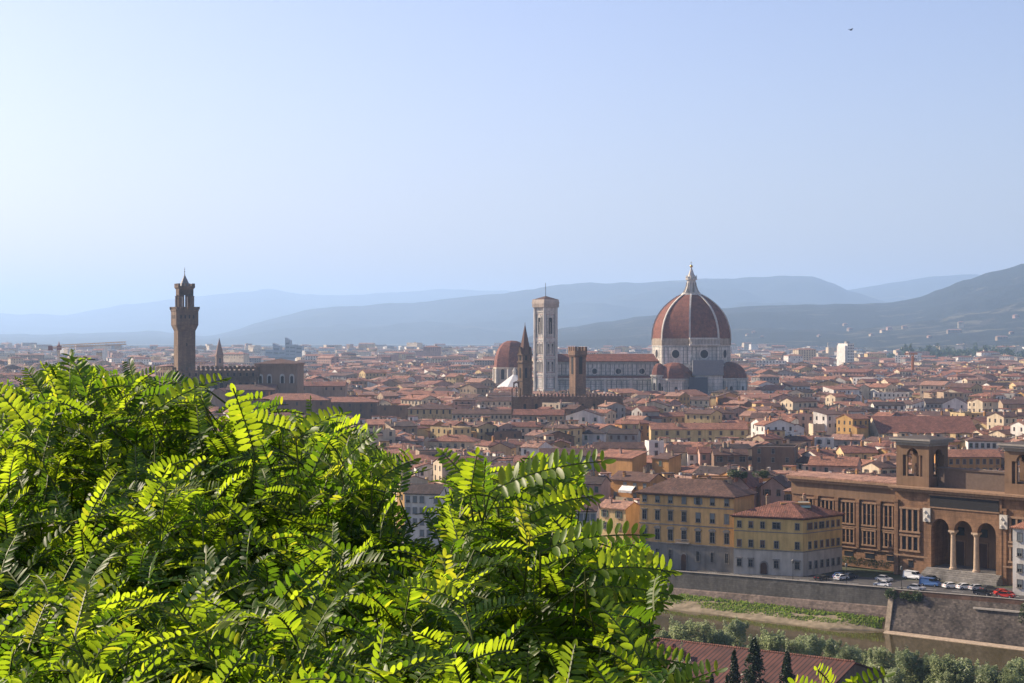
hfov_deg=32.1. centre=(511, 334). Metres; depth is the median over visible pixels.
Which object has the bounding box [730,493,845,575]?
corner palazzo
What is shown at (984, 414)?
house
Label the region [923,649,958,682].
willow bush
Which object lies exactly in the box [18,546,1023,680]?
river
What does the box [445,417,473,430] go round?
house
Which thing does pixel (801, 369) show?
house
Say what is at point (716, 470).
house
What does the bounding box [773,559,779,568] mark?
window
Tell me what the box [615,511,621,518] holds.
window
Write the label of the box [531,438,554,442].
house
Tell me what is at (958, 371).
house
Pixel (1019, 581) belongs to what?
window
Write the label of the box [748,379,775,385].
house
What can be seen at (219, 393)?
house
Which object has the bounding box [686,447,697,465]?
house
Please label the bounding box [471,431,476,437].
house
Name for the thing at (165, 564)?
locust tree
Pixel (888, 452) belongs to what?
house
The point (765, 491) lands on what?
window
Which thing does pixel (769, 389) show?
house
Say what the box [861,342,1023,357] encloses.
distant wood
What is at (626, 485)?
house
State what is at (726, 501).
window
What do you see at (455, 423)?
house
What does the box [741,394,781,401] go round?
house
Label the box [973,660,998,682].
willow bush
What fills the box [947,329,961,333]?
hillside villa
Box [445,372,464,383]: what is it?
house
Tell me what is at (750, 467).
house
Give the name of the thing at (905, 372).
house
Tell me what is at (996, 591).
parked car
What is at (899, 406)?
house
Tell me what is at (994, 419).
house
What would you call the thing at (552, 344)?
pointed window
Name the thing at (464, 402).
house
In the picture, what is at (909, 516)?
triple window
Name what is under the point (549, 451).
house
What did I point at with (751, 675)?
cypress tree
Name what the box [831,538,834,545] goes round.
window
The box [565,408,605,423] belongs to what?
house
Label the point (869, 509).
triple window
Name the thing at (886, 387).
house
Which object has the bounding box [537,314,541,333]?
pointed window
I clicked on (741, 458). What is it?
window
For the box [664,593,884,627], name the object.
grass
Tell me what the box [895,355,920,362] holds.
apartment block
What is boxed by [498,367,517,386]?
baptistery
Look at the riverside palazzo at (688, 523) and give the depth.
471.83 m
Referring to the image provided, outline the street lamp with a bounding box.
[900,566,902,588]
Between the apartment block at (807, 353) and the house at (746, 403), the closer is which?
the house at (746, 403)
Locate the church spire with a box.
[215,338,223,368]
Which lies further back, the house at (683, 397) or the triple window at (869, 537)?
the house at (683, 397)
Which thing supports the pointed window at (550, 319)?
in the bell tower at (545, 343)
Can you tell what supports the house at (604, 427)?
on the ground at (864, 572)
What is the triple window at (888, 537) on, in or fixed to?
in the riverside library
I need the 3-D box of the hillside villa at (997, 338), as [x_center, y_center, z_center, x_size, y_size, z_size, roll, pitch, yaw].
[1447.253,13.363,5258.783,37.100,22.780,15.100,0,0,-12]
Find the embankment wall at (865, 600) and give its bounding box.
[75,522,897,619]
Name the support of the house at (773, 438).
on the ground at (864, 572)
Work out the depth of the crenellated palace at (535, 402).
967.00 m
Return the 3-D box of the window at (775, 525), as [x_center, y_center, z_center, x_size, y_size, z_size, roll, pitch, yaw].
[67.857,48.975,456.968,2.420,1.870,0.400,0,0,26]
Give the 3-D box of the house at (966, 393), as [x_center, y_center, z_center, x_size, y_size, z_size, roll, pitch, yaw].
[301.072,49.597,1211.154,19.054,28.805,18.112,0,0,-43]
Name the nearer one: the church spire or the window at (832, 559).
the window at (832, 559)
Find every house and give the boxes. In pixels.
[209,388,225,411]
[225,382,278,412]
[254,391,330,416]
[304,380,347,396]
[327,395,379,419]
[329,372,356,380]
[332,369,353,372]
[345,376,367,386]
[354,425,394,446]
[356,391,374,396]
[359,369,386,378]
[367,381,377,386]
[367,419,389,427]
[377,379,399,386]
[377,390,398,399]
[377,405,409,419]
[379,398,395,404]
[384,419,417,435]
[387,375,415,381]
[395,382,426,389]
[399,394,439,406]
[400,434,424,447]
[403,482,449,545]
[407,402,454,419]
[410,388,434,394]
[418,418,443,426]
[423,392,456,396]
[424,371,443,374]
[428,380,452,386]
[428,430,481,448]
[430,424,470,437]
[432,386,459,392]
[441,418,466,425]
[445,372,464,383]
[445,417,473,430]
[448,449,478,457]
[449,364,467,368]
[452,407,510,422]
[453,369,475,373]
[453,395,475,408]
[459,382,488,395]
[465,378,492,387]
[471,421,495,440]
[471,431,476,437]
[474,436,524,454]
[475,396,510,406]
[489,439,516,455]
[494,431,521,439]
[512,409,565,421]
[512,422,540,438]
[513,451,539,466]
[520,437,552,455]
[524,428,544,441]
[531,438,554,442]
[533,427,574,445]
[537,399,574,408]
[539,444,599,474]
[541,422,595,429]
[543,420,582,445]
[550,437,570,447]
[561,402,586,419]
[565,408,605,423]
[575,502,600,526]
[577,470,611,503]
[582,427,606,445]
[589,423,618,441]
[591,406,616,423]
[592,440,645,452]
[595,447,647,475]
[598,400,626,419]
[599,495,639,547]
[607,425,641,441]
[608,388,639,396]
[609,465,666,500]
[614,418,655,441]
[621,420,640,428]
[626,411,649,420]
[631,402,661,422]
[638,398,673,411]
[645,437,663,455]
[647,453,660,471]
[648,421,748,441]
[649,637,886,682]
[651,449,682,474]
[659,412,684,422]
[664,389,689,406]
[665,442,691,465]
[677,389,707,396]
[679,463,699,473]
[683,439,708,446]
[684,406,722,422]
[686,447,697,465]
[690,396,710,406]
[692,463,745,474]
[696,475,733,481]
[697,444,715,464]
[703,437,724,445]
[704,407,733,419]
[710,387,737,405]
[711,447,748,467]
[713,441,751,466]
[715,392,738,405]
[718,394,737,405]
[719,465,771,481]
[723,417,749,433]
[726,397,752,407]
[726,439,763,446]
[731,404,745,417]
[732,471,762,507]
[736,389,761,394]
[739,409,775,421]
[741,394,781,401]
[745,406,777,410]
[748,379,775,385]
[749,413,770,432]
[750,373,779,382]
[750,429,782,443]
[752,399,770,406]
[752,444,797,469]
[753,416,795,435]
[754,369,779,375]
[754,440,774,443]
[755,387,785,392]
[759,473,790,505]
[760,399,781,409]
[763,383,791,389]
[773,394,796,400]
[778,381,809,389]
[778,467,797,473]
[780,394,819,411]
[782,438,805,448]
[782,488,791,500]
[785,436,812,446]
[787,387,813,397]
[791,362,812,369]
[792,365,814,372]
[792,411,812,434]
[796,449,808,468]
[798,446,839,458]
[799,405,827,413]
[800,445,835,457]
[807,453,861,472]
[809,423,824,434]
[812,375,836,380]
[812,406,850,434]
[815,437,833,448]
[816,379,843,385]
[823,384,858,394]
[824,391,848,404]
[828,402,845,408]
[831,404,865,414]
[831,432,865,446]
[832,401,866,406]
[833,367,873,376]
[835,441,878,459]
[836,410,869,437]
[842,392,860,400]
[842,469,878,473]
[853,376,881,383]
[858,471,876,475]
[859,365,881,368]
[861,455,895,473]
[865,437,893,449]
[867,449,895,459]
[869,382,896,399]
[869,416,976,436]
[870,398,905,410]
[873,410,900,415]
[873,468,895,476]
[874,392,908,399]
[875,455,911,462]
[878,442,895,454]
[880,377,900,383]
[881,433,907,440]
[893,456,934,470]
[894,368,912,375]
[900,399,924,410]
[900,412,922,415]
[919,411,949,415]
[920,380,950,398]
[923,396,948,410]
[933,434,962,448]
[934,447,1001,469]
[935,372,955,376]
[937,390,962,399]
[941,387,973,399]
[942,397,967,411]
[945,380,982,393]
[947,369,976,372]
[948,372,975,379]
[950,409,982,417]
[956,433,972,447]
[962,377,984,384]
[964,433,1004,449]
[967,392,995,399]
[967,397,998,411]
[971,395,993,411]
[971,417,986,424]
[977,411,993,416]
[978,360,999,366]
[980,372,998,381]
[982,381,1009,388]
[986,391,1003,398]
[986,412,1016,428]
[988,426,1011,436]
[998,398,1023,408]
[998,467,1019,480]
[1000,373,1023,379]
[1000,452,1004,469]
[1009,380,1023,388]
[1009,421,1023,435]
[1009,521,1023,595]
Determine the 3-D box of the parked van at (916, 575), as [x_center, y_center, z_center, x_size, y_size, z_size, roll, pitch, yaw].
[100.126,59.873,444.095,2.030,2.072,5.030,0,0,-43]
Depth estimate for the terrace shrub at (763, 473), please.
522.59 m
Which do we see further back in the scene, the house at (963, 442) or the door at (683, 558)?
the house at (963, 442)
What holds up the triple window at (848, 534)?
in the riverside library
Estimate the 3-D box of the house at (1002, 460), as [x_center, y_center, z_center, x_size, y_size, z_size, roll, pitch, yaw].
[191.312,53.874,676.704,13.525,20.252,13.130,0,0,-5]
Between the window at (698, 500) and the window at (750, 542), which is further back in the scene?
the window at (698, 500)
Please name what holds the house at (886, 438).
on the ground at (864, 572)
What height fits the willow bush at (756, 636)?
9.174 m
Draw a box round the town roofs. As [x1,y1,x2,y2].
[0,360,1023,533]
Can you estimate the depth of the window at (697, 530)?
470.26 m
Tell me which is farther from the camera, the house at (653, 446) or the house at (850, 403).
the house at (850, 403)
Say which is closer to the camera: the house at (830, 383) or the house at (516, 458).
the house at (516, 458)
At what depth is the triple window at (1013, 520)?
428.17 m
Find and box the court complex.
[265,337,303,360]
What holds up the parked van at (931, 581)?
on the road
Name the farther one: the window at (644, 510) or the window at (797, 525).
the window at (644, 510)
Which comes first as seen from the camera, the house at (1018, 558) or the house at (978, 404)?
the house at (1018, 558)
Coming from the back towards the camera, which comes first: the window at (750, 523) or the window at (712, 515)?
the window at (712, 515)
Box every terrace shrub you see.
[727,469,741,481]
[740,471,747,482]
[751,470,768,482]
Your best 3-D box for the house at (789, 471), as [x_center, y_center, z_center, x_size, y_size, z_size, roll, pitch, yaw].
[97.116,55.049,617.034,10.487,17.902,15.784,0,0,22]
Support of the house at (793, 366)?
on the ground at (864, 572)
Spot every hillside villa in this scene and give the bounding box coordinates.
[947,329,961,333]
[958,321,963,327]
[995,336,1008,340]
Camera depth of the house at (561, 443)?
753.28 m
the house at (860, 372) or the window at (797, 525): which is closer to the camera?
the window at (797, 525)
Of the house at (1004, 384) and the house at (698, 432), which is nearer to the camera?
the house at (698, 432)
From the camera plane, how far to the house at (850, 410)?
873.82 m
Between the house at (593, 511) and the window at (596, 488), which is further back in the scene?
the window at (596, 488)
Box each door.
[680,553,686,569]
[760,561,767,573]
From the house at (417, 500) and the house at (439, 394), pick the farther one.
the house at (439, 394)
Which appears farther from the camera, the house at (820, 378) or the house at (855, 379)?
the house at (820, 378)
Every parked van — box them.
[903,570,922,579]
[919,576,941,586]
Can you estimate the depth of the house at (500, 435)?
825.77 m
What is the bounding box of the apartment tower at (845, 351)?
[837,341,853,365]
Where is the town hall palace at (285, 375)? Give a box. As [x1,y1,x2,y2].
[155,269,304,392]
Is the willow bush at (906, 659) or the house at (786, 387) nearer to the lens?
the willow bush at (906, 659)
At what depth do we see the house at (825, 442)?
778.18 m
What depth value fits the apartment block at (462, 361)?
2497.68 m
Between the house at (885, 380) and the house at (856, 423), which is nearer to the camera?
the house at (856, 423)
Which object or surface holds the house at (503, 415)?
on the ground at (864, 572)
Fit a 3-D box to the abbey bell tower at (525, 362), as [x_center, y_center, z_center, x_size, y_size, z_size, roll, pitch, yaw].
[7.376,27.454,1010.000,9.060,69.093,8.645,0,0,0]
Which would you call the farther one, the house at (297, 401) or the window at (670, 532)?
the house at (297, 401)
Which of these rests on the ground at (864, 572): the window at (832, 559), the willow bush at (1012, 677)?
the willow bush at (1012, 677)
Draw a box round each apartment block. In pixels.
[298,360,316,362]
[305,354,335,359]
[317,356,338,363]
[432,357,461,362]
[448,360,473,364]
[474,358,493,365]
[587,351,602,353]
[731,356,742,360]
[756,361,786,364]
[792,348,815,360]
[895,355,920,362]
[997,360,1018,361]
[1000,362,1022,364]
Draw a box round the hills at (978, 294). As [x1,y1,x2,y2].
[12,264,1023,349]
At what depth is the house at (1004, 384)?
1373.86 m
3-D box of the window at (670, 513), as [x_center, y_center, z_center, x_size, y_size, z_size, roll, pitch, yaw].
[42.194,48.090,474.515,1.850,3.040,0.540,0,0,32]
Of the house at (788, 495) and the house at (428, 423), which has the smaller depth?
the house at (788, 495)
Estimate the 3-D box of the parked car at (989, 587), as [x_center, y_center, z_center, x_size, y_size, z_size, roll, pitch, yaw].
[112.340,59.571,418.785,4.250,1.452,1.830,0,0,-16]
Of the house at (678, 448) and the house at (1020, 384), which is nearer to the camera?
the house at (678, 448)
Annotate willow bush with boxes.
[654,627,671,638]
[668,615,694,640]
[682,619,721,644]
[706,628,734,645]
[723,615,749,646]
[744,634,766,649]
[759,624,785,651]
[781,637,813,654]
[794,633,825,656]
[822,635,841,657]
[833,642,862,663]
[856,646,873,664]
[865,645,899,681]
[884,667,905,682]
[895,647,919,682]
[903,652,937,682]
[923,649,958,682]
[935,670,965,682]
[945,657,979,682]
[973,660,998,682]
[992,664,1023,682]
[997,670,1022,682]
[1003,656,1023,681]
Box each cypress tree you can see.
[728,649,741,682]
[739,636,769,682]
[779,650,795,682]
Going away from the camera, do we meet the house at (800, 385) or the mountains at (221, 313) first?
the house at (800, 385)
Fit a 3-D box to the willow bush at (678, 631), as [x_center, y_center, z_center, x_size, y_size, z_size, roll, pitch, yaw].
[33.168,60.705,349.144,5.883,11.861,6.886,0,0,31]
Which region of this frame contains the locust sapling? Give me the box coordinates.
[788,662,894,682]
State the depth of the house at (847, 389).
1210.98 m
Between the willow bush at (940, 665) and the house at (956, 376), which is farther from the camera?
the house at (956, 376)
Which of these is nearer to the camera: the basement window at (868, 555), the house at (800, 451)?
the basement window at (868, 555)
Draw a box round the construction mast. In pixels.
[905,353,917,370]
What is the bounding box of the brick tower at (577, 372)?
[568,347,586,395]
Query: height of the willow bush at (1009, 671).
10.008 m
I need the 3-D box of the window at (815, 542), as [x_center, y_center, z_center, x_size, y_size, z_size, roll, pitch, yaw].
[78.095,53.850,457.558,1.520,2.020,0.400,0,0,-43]
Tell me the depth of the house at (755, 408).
954.84 m
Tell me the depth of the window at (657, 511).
476.61 m
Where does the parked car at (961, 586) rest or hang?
on the road
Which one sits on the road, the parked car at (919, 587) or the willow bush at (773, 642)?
the parked car at (919, 587)
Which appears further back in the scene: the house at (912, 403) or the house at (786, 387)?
the house at (786, 387)
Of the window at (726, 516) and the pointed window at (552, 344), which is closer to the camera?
the window at (726, 516)
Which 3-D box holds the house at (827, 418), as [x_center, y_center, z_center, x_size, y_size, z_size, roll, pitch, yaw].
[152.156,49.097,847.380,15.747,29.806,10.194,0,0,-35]
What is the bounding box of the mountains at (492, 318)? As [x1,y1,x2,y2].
[0,276,887,343]
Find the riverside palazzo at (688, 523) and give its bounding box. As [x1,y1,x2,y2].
[635,474,758,571]
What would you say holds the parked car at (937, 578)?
on the road
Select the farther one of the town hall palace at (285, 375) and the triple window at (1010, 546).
the town hall palace at (285, 375)
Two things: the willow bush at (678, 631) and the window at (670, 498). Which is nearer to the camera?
the willow bush at (678, 631)
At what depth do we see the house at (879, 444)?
716.80 m
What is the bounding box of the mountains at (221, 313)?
[0,289,513,335]
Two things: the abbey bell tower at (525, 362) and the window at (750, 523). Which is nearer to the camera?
the window at (750, 523)
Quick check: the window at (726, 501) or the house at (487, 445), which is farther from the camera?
the house at (487, 445)
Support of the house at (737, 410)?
on the ground at (864, 572)
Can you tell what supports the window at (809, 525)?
in the corner palazzo at (775, 538)
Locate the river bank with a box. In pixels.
[42,522,884,630]
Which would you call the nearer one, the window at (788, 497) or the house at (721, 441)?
the window at (788, 497)
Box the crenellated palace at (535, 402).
[518,394,623,408]
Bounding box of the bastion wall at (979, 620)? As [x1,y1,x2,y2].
[883,589,1023,649]
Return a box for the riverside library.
[786,435,1023,585]
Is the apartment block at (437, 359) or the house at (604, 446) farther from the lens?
the apartment block at (437, 359)
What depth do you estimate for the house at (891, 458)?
654.20 m
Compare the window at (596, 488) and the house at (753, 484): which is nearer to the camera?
the house at (753, 484)
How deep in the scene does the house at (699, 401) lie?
1178.42 m
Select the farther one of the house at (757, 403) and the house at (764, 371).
the house at (764, 371)
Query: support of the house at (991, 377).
on the ground at (864, 572)
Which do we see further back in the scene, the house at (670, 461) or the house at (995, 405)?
the house at (995, 405)
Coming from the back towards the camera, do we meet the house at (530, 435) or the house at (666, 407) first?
the house at (666, 407)
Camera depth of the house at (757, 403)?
1028.51 m
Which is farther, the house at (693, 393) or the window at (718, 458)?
the house at (693, 393)
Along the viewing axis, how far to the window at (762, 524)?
458.58 m
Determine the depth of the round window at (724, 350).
1286.12 m
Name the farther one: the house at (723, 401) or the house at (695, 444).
the house at (723, 401)
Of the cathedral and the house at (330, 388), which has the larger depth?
the cathedral
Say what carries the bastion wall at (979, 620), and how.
on the ground at (864, 572)
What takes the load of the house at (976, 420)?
on the ground at (864, 572)
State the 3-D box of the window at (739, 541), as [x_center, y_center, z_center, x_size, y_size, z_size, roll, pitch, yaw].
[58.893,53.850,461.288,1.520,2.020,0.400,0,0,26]
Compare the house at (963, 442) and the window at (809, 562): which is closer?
the window at (809, 562)
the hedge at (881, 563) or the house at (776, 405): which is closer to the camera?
the hedge at (881, 563)
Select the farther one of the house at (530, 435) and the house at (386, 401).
the house at (386, 401)
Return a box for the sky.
[0,0,1023,314]
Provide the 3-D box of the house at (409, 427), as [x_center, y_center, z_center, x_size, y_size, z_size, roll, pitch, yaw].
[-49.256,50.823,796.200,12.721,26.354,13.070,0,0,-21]
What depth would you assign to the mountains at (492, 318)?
15263.90 m
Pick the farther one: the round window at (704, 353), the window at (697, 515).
the round window at (704, 353)
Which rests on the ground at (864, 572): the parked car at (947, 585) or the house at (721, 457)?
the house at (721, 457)
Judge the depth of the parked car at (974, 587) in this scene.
420.17 m
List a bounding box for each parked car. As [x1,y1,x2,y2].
[813,574,828,580]
[833,574,848,580]
[844,572,857,578]
[873,580,891,586]
[875,575,892,580]
[907,583,925,590]
[925,575,941,580]
[942,582,956,588]
[955,583,969,589]
[968,584,981,590]
[973,588,992,595]
[980,585,998,590]
[993,589,1013,593]
[995,590,1015,597]
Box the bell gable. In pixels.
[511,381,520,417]
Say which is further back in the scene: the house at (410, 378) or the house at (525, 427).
the house at (410, 378)
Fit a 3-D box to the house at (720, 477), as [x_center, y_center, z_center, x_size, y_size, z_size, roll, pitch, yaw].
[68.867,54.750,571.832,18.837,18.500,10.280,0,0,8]
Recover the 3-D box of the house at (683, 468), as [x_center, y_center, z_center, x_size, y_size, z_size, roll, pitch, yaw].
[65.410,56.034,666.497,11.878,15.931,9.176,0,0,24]
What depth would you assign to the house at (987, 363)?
2126.39 m
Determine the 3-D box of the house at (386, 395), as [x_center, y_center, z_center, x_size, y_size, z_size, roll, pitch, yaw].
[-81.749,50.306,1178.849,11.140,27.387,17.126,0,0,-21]
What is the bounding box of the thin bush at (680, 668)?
[670,639,692,675]
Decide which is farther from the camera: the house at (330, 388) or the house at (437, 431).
the house at (330, 388)
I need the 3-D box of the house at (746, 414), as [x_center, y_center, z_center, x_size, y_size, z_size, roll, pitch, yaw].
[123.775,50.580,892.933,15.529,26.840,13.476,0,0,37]
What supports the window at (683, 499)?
in the riverside palazzo at (688, 523)
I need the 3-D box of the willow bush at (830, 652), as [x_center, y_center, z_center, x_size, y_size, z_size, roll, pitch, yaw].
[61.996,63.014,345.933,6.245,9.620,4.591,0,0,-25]
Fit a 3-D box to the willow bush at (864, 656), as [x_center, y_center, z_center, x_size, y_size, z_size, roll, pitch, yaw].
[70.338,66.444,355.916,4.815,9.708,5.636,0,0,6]
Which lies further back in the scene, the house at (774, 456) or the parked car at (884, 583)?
the house at (774, 456)
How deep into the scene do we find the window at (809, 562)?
455.68 m
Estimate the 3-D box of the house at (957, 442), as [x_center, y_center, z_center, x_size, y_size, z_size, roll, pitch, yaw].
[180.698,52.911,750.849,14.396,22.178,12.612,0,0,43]
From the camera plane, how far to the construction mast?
1949.24 m
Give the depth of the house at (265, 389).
970.91 m
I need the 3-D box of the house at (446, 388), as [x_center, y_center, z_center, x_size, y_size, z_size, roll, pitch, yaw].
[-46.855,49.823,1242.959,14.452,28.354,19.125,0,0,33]
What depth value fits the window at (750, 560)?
459.81 m
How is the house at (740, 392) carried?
on the ground at (864, 572)
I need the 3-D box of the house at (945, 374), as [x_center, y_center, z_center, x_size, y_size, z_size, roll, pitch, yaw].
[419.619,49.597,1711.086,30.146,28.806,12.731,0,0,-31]
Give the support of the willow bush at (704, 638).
on the ground at (864, 572)
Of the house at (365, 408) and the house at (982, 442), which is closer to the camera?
the house at (982, 442)
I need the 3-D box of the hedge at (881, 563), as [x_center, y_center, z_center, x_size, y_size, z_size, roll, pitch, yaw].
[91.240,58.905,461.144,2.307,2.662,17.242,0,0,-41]
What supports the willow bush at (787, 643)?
on the ground at (864, 572)
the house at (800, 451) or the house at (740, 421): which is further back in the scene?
the house at (740, 421)
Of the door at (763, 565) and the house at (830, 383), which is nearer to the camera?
the door at (763, 565)
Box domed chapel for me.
[492,340,520,382]
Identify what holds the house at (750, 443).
on the ground at (864, 572)
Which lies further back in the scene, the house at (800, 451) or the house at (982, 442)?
the house at (982, 442)
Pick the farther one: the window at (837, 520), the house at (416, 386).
the house at (416, 386)
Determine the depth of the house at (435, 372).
1820.88 m
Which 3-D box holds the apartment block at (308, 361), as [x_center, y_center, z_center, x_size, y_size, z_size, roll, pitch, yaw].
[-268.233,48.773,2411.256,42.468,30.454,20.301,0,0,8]
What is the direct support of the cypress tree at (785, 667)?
on the ground at (864, 572)
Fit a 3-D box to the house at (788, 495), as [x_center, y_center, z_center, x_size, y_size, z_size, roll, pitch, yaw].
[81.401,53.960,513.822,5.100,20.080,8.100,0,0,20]
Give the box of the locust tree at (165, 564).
[0,349,727,682]
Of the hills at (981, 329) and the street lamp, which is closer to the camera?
the street lamp
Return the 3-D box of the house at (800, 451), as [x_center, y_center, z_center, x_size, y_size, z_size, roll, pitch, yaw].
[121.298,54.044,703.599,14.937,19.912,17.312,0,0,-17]
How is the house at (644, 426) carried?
on the ground at (864, 572)
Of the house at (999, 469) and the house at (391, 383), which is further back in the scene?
the house at (391, 383)
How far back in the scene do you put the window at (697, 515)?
470.26 m
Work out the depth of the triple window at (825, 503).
474.87 m
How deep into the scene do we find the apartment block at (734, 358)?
2453.99 m
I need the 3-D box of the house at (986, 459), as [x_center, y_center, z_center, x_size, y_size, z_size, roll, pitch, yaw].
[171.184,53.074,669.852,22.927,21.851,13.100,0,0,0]
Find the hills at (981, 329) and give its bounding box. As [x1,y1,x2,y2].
[736,302,1023,353]
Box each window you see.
[419,530,424,536]
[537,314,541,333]
[547,342,549,352]
[547,360,549,370]
[548,314,552,333]
[551,342,553,352]
[551,360,553,370]
[579,513,582,520]
[591,514,595,520]
[594,486,598,492]
[601,510,607,516]
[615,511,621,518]
[641,508,647,519]
[642,494,646,501]
[654,495,659,502]
[654,509,660,519]
[654,525,660,539]
[667,509,673,520]
[667,526,673,540]
[668,496,672,503]
[668,549,672,559]
[671,349,680,358]
[680,510,686,521]
[680,527,686,539]
[681,496,685,503]
[694,497,701,504]
[694,528,701,542]
[695,512,700,522]
[695,551,699,561]
[699,349,708,358]
[708,529,715,543]
[709,498,714,505]
[709,513,714,523]
[710,552,713,562]
[716,456,722,461]
[723,349,726,358]
[723,530,729,544]
[724,499,729,506]
[724,514,729,524]
[724,553,728,563]
[728,456,733,461]
[735,557,742,566]
[736,520,741,527]
[736,539,741,546]
[739,456,745,461]
[747,558,753,566]
[748,521,752,527]
[748,539,753,547]
[759,540,764,547]
[760,521,764,528]
[763,489,770,495]
[772,522,780,529]
[773,541,778,548]
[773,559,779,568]
[776,489,780,495]
[784,494,791,500]
[794,542,799,549]
[794,560,799,569]
[795,523,799,530]
[800,496,814,504]
[807,522,812,529]
[808,541,811,549]
[808,561,812,568]
[814,540,817,548]
[814,560,817,568]
[819,521,824,528]
[820,498,834,510]
[820,559,823,567]
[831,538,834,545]
[831,558,834,565]
[836,519,839,526]
[836,537,839,545]
[840,500,855,524]
[842,527,855,544]
[844,550,852,557]
[861,502,876,526]
[861,529,876,546]
[864,552,874,559]
[882,504,893,528]
[883,531,893,548]
[886,554,893,561]
[899,506,920,533]
[899,534,920,552]
[907,559,913,566]
[1008,516,1023,542]
[1008,545,1012,562]
[1016,532,1022,541]
[1016,548,1022,556]
[1016,579,1022,588]
[1017,563,1022,572]
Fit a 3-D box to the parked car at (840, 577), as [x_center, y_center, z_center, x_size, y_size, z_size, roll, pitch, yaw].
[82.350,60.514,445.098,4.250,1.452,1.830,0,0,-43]
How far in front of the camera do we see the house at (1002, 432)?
802.37 m
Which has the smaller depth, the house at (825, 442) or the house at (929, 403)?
the house at (825, 442)
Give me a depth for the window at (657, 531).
476.50 m
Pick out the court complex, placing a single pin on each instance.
(291, 351)
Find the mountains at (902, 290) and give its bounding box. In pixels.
[848,274,979,302]
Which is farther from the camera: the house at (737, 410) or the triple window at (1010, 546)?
the house at (737, 410)
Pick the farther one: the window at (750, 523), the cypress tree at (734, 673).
the window at (750, 523)
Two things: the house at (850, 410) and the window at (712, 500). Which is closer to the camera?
the window at (712, 500)
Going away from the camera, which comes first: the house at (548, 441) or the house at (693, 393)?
the house at (548, 441)
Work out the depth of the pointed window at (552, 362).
1270.51 m
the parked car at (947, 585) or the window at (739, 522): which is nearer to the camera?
the parked car at (947, 585)
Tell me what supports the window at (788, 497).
in the house at (788, 495)
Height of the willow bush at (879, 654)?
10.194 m
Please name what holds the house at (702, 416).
on the ground at (864, 572)
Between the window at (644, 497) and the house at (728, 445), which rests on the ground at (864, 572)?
the house at (728, 445)
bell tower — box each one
[517,326,532,395]
[532,283,558,391]
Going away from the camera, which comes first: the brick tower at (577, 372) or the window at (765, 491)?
the window at (765, 491)
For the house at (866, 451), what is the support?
on the ground at (864, 572)
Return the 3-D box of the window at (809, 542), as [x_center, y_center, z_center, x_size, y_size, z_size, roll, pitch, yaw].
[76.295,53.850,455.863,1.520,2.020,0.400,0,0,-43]
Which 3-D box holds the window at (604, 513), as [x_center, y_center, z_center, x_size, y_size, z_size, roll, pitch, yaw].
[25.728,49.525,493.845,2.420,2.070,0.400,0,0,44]
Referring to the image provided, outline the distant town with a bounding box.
[0,342,1023,365]
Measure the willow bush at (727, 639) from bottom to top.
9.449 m
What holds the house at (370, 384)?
on the ground at (864, 572)
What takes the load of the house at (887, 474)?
on the ground at (864, 572)
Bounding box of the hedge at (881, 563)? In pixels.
[842,555,890,568]
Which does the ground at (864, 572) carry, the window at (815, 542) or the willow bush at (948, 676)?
the willow bush at (948, 676)
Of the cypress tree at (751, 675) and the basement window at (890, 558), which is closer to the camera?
the cypress tree at (751, 675)
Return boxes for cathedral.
[558,265,747,395]
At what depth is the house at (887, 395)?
1290.53 m
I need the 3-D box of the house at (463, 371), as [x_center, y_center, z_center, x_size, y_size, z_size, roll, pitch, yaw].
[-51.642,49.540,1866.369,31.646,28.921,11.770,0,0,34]
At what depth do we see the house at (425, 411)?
1039.33 m
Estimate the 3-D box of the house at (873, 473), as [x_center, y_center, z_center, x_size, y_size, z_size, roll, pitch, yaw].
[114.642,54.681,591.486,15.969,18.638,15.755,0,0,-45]
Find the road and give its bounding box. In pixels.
[671,569,1023,598]
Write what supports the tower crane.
on the ground at (864, 572)
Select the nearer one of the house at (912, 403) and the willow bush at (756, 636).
the willow bush at (756, 636)
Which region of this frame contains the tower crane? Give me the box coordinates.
[48,341,125,369]
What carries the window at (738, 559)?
in the corner palazzo at (775, 538)
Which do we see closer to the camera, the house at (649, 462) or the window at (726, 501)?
the window at (726, 501)
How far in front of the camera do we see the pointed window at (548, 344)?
1268.34 m
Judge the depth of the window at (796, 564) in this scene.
454.46 m
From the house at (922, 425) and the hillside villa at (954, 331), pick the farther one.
the hillside villa at (954, 331)
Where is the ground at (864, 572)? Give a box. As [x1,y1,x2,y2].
[0,344,1012,587]
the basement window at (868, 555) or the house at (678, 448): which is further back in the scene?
the house at (678, 448)
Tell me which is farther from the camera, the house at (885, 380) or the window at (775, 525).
the house at (885, 380)
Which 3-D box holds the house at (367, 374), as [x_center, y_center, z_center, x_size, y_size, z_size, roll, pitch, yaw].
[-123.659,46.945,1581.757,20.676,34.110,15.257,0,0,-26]
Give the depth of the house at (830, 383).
1339.17 m
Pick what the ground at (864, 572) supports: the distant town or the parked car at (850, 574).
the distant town
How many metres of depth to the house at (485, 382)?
1374.70 m
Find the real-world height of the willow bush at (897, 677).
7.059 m

